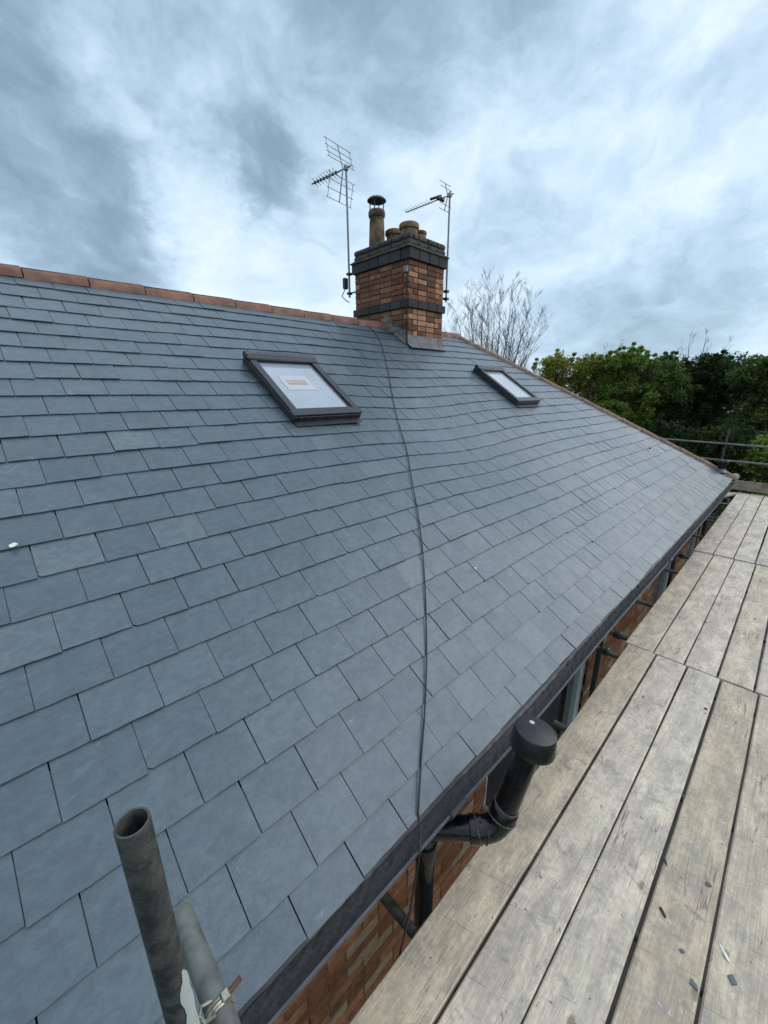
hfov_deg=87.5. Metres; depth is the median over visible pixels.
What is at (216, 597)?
brick house
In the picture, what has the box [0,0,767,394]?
sky
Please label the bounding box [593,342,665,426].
leafy tree
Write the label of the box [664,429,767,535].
guard rail
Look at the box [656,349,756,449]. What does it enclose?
leafy tree
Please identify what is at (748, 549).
scaffold board
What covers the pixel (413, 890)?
aerial cable
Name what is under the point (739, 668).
scaffold board
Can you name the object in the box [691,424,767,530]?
shrub
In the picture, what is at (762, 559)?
scaffold board
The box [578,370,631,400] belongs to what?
leafy tree
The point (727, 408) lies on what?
leafy tree
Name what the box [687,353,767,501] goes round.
leafy tree
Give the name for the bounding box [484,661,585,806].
window
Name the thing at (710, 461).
shrub
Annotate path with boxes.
[434,557,767,1023]
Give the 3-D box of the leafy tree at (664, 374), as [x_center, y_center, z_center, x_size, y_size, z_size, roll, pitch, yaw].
[11.653,-3.695,17.041,3.710,5.934,3.790,-1,17,-3]
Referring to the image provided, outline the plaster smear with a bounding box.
[719,944,730,963]
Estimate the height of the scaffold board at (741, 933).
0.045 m
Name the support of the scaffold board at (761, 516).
on the scaffold
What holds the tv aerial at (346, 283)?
attached to the brick house
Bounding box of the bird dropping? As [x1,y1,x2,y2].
[9,542,17,547]
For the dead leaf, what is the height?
0.005 m
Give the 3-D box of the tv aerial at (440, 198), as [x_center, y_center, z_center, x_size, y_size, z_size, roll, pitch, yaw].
[0.691,-4.159,6.364,0.303,1.599,0.930,-16,23,-42]
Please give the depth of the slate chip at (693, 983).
1.64 m
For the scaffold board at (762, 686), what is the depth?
3.39 m
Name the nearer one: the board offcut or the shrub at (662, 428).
the board offcut
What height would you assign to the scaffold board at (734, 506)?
0.046 m
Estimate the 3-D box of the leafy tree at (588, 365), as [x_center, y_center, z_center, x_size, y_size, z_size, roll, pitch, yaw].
[8.812,-3.808,17.486,2.986,5.934,2.591,-4,17,-14]
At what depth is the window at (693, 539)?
8.13 m
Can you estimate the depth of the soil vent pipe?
1.75 m
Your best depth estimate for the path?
3.96 m
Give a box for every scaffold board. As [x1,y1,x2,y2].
[349,644,654,1023]
[437,655,685,1023]
[523,667,719,1023]
[611,681,757,1023]
[625,551,712,652]
[654,555,732,664]
[684,560,754,676]
[693,517,733,554]
[697,695,767,1023]
[713,520,749,558]
[718,565,767,691]
[719,492,749,521]
[733,523,766,563]
[735,494,763,523]
[752,496,767,526]
[755,530,767,566]
[755,633,767,696]
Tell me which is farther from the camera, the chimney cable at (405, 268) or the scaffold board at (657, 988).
the chimney cable at (405, 268)
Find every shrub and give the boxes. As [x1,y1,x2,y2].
[610,410,632,418]
[639,413,714,455]
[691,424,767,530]
[696,453,713,516]
[713,433,767,547]
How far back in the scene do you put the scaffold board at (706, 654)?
4.17 m
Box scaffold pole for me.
[113,807,199,1023]
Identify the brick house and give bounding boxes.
[0,195,739,1023]
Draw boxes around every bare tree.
[442,267,548,374]
[678,328,733,362]
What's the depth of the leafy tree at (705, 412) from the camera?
19.68 m
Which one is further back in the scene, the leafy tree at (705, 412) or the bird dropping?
the leafy tree at (705, 412)
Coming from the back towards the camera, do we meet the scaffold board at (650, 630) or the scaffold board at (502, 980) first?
the scaffold board at (650, 630)
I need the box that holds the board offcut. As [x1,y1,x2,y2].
[725,492,736,496]
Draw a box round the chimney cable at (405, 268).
[403,265,407,326]
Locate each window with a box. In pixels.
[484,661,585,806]
[649,563,670,610]
[686,529,697,561]
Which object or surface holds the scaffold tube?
attached to the scaffold pole
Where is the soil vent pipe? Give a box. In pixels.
[414,716,556,928]
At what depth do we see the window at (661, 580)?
6.57 m
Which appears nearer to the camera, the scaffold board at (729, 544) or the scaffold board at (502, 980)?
the scaffold board at (502, 980)
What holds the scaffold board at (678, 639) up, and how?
on the scaffold
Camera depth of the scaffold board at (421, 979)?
1.99 m
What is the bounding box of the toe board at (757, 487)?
[731,480,767,493]
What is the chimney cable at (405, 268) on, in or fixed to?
attached to the brick house
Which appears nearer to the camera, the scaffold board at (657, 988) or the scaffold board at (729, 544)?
the scaffold board at (657, 988)
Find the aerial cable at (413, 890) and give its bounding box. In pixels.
[370,327,426,956]
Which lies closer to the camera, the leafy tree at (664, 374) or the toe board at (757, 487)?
the toe board at (757, 487)
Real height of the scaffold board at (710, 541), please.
0.045 m
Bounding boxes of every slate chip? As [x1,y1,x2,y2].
[689,978,697,990]
[727,974,736,985]
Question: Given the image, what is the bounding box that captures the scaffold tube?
[174,902,242,1023]
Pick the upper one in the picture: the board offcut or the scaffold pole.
the board offcut
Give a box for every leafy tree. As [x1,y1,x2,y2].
[531,348,581,390]
[563,352,621,414]
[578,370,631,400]
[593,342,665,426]
[624,351,716,443]
[639,372,734,428]
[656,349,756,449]
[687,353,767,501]
[708,391,759,481]
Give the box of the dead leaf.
[659,906,665,917]
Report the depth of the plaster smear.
1.73 m
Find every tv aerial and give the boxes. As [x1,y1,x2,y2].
[311,136,354,302]
[404,180,453,301]
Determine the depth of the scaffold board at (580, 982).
1.99 m
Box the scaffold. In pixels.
[380,495,767,1023]
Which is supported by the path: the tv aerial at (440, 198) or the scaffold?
the scaffold
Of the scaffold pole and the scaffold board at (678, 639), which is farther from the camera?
the scaffold board at (678, 639)
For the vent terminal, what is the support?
on the brick house
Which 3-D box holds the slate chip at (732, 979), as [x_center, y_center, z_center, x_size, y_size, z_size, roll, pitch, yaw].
[1.433,1.923,1.649,0.024,0.005,0.037,2,17,7]
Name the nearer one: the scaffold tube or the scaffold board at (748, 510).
the scaffold tube
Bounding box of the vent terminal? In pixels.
[717,459,728,473]
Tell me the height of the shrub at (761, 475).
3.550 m

